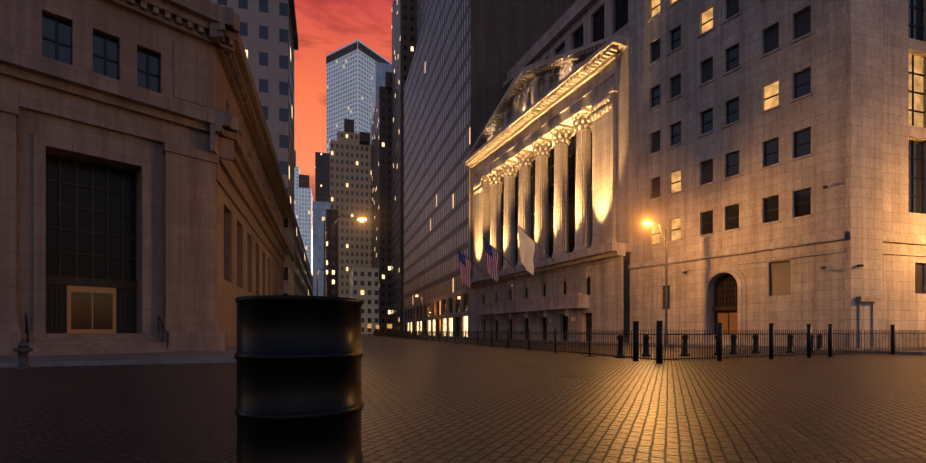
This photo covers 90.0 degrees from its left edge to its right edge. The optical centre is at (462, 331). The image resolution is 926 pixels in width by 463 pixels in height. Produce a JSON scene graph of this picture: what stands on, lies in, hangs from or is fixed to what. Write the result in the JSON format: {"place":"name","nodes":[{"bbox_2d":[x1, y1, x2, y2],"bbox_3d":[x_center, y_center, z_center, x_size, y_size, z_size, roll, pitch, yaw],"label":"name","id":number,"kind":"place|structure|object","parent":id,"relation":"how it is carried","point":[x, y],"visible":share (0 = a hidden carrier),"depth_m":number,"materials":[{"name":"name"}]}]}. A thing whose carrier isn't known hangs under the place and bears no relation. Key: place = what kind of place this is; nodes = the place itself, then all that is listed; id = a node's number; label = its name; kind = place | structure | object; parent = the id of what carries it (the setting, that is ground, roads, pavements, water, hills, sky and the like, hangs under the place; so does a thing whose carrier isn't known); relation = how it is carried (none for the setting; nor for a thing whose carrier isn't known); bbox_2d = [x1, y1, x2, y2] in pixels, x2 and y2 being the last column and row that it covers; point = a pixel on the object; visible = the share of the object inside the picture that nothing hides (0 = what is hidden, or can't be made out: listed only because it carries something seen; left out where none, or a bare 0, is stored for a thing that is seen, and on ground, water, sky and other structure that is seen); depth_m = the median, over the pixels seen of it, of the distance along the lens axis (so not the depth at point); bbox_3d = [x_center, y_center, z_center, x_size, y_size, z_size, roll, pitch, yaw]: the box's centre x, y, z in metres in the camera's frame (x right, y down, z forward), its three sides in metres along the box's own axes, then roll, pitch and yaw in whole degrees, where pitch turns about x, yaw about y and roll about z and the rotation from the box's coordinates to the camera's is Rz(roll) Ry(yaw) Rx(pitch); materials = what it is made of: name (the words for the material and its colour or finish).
{"place":"outdoors","nodes":[
{"label":"outdoors","id":0,"kind":"place"},
{"bbox_2d":[0,347,236,367],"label":"sidewalk","id":1,"kind":"structure","parent":0,"point":[226,355],"depth_m":16.98,"materials":[{"name":"concrete"}]},
{"bbox_2d":[317,269,327,295],"bbox_3d":[-14.485,-2.732,47.689,1.289,7.449,0.313,0,0,-31],"label":"street lamp","id":2,"kind":"object","parent":1,"relation":"on","point":[317,279],"visible":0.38,"depth_m":47.38,"materials":[{"name":"grey metal"}]},
{"bbox_2d":[324,215,367,295],"bbox_3d":[-6.542,-2.733,25.767,2.485,7.450,0.320,0,0,-16],"label":"street lamp","id":3,"kind":"object","parent":1,"relation":"on","point":[325,240],"visible":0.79,"depth_m":25.42,"materials":[{"name":"grey metal"}]},
{"bbox_2d":[0,0,296,355],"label":"building wall","id":4,"kind":"structure","parent":0,"point":[145,205],"depth_m":23.18,"materials":[{"name":"stone"}]},
{"bbox_2d":[294,72,391,187],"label":"rooftop structures","id":5,"kind":"object","parent":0,"point":[364,139],"visible":0.62,"depth_m":238.27,"materials":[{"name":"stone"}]},
{"bbox_2d":[294,0,392,200],"label":"sky","id":6,"kind":"structure","parent":0,"point":[324,27],"materials":[{"name":"orange"}]},
{"bbox_2d":[326,39,391,152],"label":"pale glass tower","id":7,"kind":"structure","parent":0,"point":[350,67],"depth_m":428.01,"materials":[{"name":"glass"}]},
{"bbox_2d":[371,178,371,267],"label":"tan classical wing","id":8,"kind":"structure","parent":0,"point":[371,222],"depth_m":233.92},
{"bbox_2d":[367,324,391,328],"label":"lit windows","id":9,"kind":"structure","parent":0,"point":[377,326],"depth_m":196.38,"materials":[{"name":"yellow"}]},
{"bbox_2d":[0,334,925,462],"bbox_3d":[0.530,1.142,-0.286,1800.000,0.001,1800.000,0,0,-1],"label":"cobblestone pavement","id":10,"kind":"structure","parent":0,"point":[424,401],"depth_m":6.87,"materials":[{"name":"stone"}]},
{"bbox_2d":[13,339,32,368],"bbox_3d":[-11.863,0.597,12.455,0.440,0.790,0.376,0,0,-1],"label":"fire hydrant","id":11,"kind":"object","parent":10,"relation":"on","point":[22,350],"visible":1,"depth_m":12.41,"materials":[{"name":"grey metal"}]},
{"bbox_2d":[209,0,297,294],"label":"skyscraper","id":12,"kind":"structure","parent":10,"relation":"on","point":[268,33],"depth_m":64.60,"materials":[{"name":"grey concrete"}]},
{"bbox_2d":[294,167,299,222],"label":"glass tower","id":13,"kind":"structure","parent":10,"relation":"on","point":[296,177],"depth_m":519.08,"materials":[{"name":"blue glass"}]},
{"bbox_2d":[234,295,363,462],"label":"barrel","id":14,"kind":"object","parent":10,"relation":"on","point":[298,358],"visible":1,"depth_m":3.60,"materials":[{"name":"paint"}]},
{"bbox_2d":[294,213,312,295],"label":"block","id":15,"kind":"structure","parent":10,"relation":"on","point":[303,280],"depth_m":107.36,"materials":[{"name":"stone"}]},
{"bbox_2d":[298,187,312,274],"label":"glass tower","id":16,"kind":"structure","parent":10,"relation":"on","point":[305,211],"depth_m":469.02,"materials":[{"name":"blue glass"}]},
{"bbox_2d":[313,201,329,295],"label":"blue grey tower","id":17,"kind":"structure","parent":10,"relation":"on","point":[319,212],"depth_m":298.98,"materials":[{"name":"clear glass"}]},
{"bbox_2d":[315,152,329,201],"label":"dark tower","id":18,"kind":"structure","parent":10,"relation":"on","point":[322,177],"depth_m":389.10,"materials":[{"name":"stone"}]},
{"bbox_2d":[326,209,337,296],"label":"skyscraper","id":19,"kind":"structure","parent":10,"relation":"on","point":[332,261],"depth_m":184.41,"materials":[{"name":"stone"}]},
{"bbox_2d":[330,140,370,297],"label":"skyscraper","id":20,"kind":"structure","parent":10,"relation":"on","point":[350,179],"depth_m":231.25,"materials":[{"name":"concrete"}]},
{"bbox_2d":[337,131,359,142],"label":"rooftop structure","id":21,"kind":"object","parent":20,"relation":"on","point":[347,136],"visible":0.15,"depth_m":236.12,"materials":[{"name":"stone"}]},
{"bbox_2d":[350,267,378,333],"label":"building","id":22,"kind":"structure","parent":10,"relation":"on","point":[364,285],"depth_m":200.77,"materials":[{"name":"concrete"}]},
{"bbox_2d":[370,62,391,143],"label":"blue glass block","id":23,"kind":"structure","parent":10,"relation":"on","point":[380,71],"depth_m":300.28,"materials":[{"name":"blue glass"}]},
{"bbox_2d":[371,86,391,330],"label":"skyscraper","id":24,"kind":"structure","parent":10,"relation":"on","point":[381,150],"depth_m":200.04,"materials":[{"name":"black concrete"}]},
{"bbox_2d":[392,0,416,330],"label":"slender tower","id":25,"kind":"structure","parent":10,"relation":"on","point":[404,29],"depth_m":176.75,"materials":[{"name":"stone"}]},
{"bbox_2d":[417,0,430,43],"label":"skyscraper","id":26,"kind":"structure","parent":10,"relation":"on","point":[422,7],"depth_m":157.40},
{"bbox_2d":[403,0,629,337],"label":"curtain wall tower","id":27,"kind":"structure","parent":10,"relation":"on","point":[468,55],"depth_m":83.77,"materials":[{"name":"grey glass"}]},
{"bbox_2d":[461,0,632,341],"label":"stock exchange building","id":28,"kind":"structure","parent":10,"relation":"on","point":[577,56],"depth_m":50.72,"materials":[{"name":"beige stone"}]},
{"bbox_2d":[457,223,552,275],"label":"flagpoles","id":29,"kind":"object","parent":28,"relation":"attached to","point":[500,254],"visible":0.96,"depth_m":54.62,"materials":[{"name":"grey metal"}]},
{"bbox_2d":[484,240,498,283],"bbox_3d":[3.415,-8.229,54.430,2.009,5.168,0.385,0,0,-23],"label":"american flag","id":30,"kind":"object","parent":29,"relation":"hanging from","point":[492,258],"visible":0.96,"depth_m":54.49,"materials":[{"name":"multicoloured fabric"}]},
{"bbox_2d":[518,226,534,274],"bbox_3d":[6.505,-8.229,47.427,1.827,5.168,0.878,0,0,-1],"label":"flag","id":31,"kind":"object","parent":29,"relation":"hanging from","point":[527,246],"visible":0.94,"depth_m":47.45,"materials":[{"name":"white fabric"}]},
{"bbox_2d":[485,107,591,270],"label":"columns","id":32,"kind":"structure","parent":28,"relation":"attached to","point":[561,134],"depth_m":54.20,"materials":[{"name":"beige stone"}]},
{"bbox_2d":[373,321,925,363],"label":"fence","id":33,"kind":"object","parent":10,"relation":"on","point":[430,337],"visible":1,"depth_m":20.65,"materials":[{"name":"black metal"}]},
{"bbox_2d":[615,334,821,357],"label":"bollards","id":34,"kind":"object","parent":10,"relation":"on","point":[646,345],"visible":0.56,"depth_m":22.56,"materials":[{"name":"black metal"}]},
{"bbox_2d":[512,365,925,462],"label":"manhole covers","id":35,"kind":"object","parent":10,"relation":"on","point":[898,460],"visible":0.62,"depth_m":4.12,"materials":[{"name":"grey metal"}]},
{"bbox_2d":[458,250,471,287],"bbox_3d":[0.276,-8.229,61.511,1.827,5.168,0.878,0,0,-1],"label":"american flag","id":36,"kind":"object","parent":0,"point":[465,263],"visible":0.96,"depth_m":61.52,"materials":[{"name":"multicoloured fabric"}]},
{"bbox_2d":[410,335,925,354],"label":"sidewalk","id":37,"kind":"structure","parent":0,"point":[903,352],"depth_m":30.65,"materials":[{"name":"concrete"}]},
{"bbox_2d":[416,295,422,336],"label":"street lamp","id":38,"kind":"object","parent":37,"relation":"on","point":[422,315],"visible":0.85,"depth_m":91.52,"materials":[{"name":"grey metal"}]},
{"bbox_2d":[643,220,668,345],"bbox_3d":[13.495,-3.333,32.390,2.589,8.650,0.313,0,0,-31],"label":"street lamp","id":39,"kind":"object","parent":37,"relation":"on","point":[665,242],"visible":0.94,"depth_m":32.91,"materials":[{"name":"grey metal"}]},
{"bbox_2d":[628,0,925,347],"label":"building wall","id":40,"kind":"structure","parent":0,"point":[779,164],"depth_m":31.33,"materials":[{"name":"stone"}]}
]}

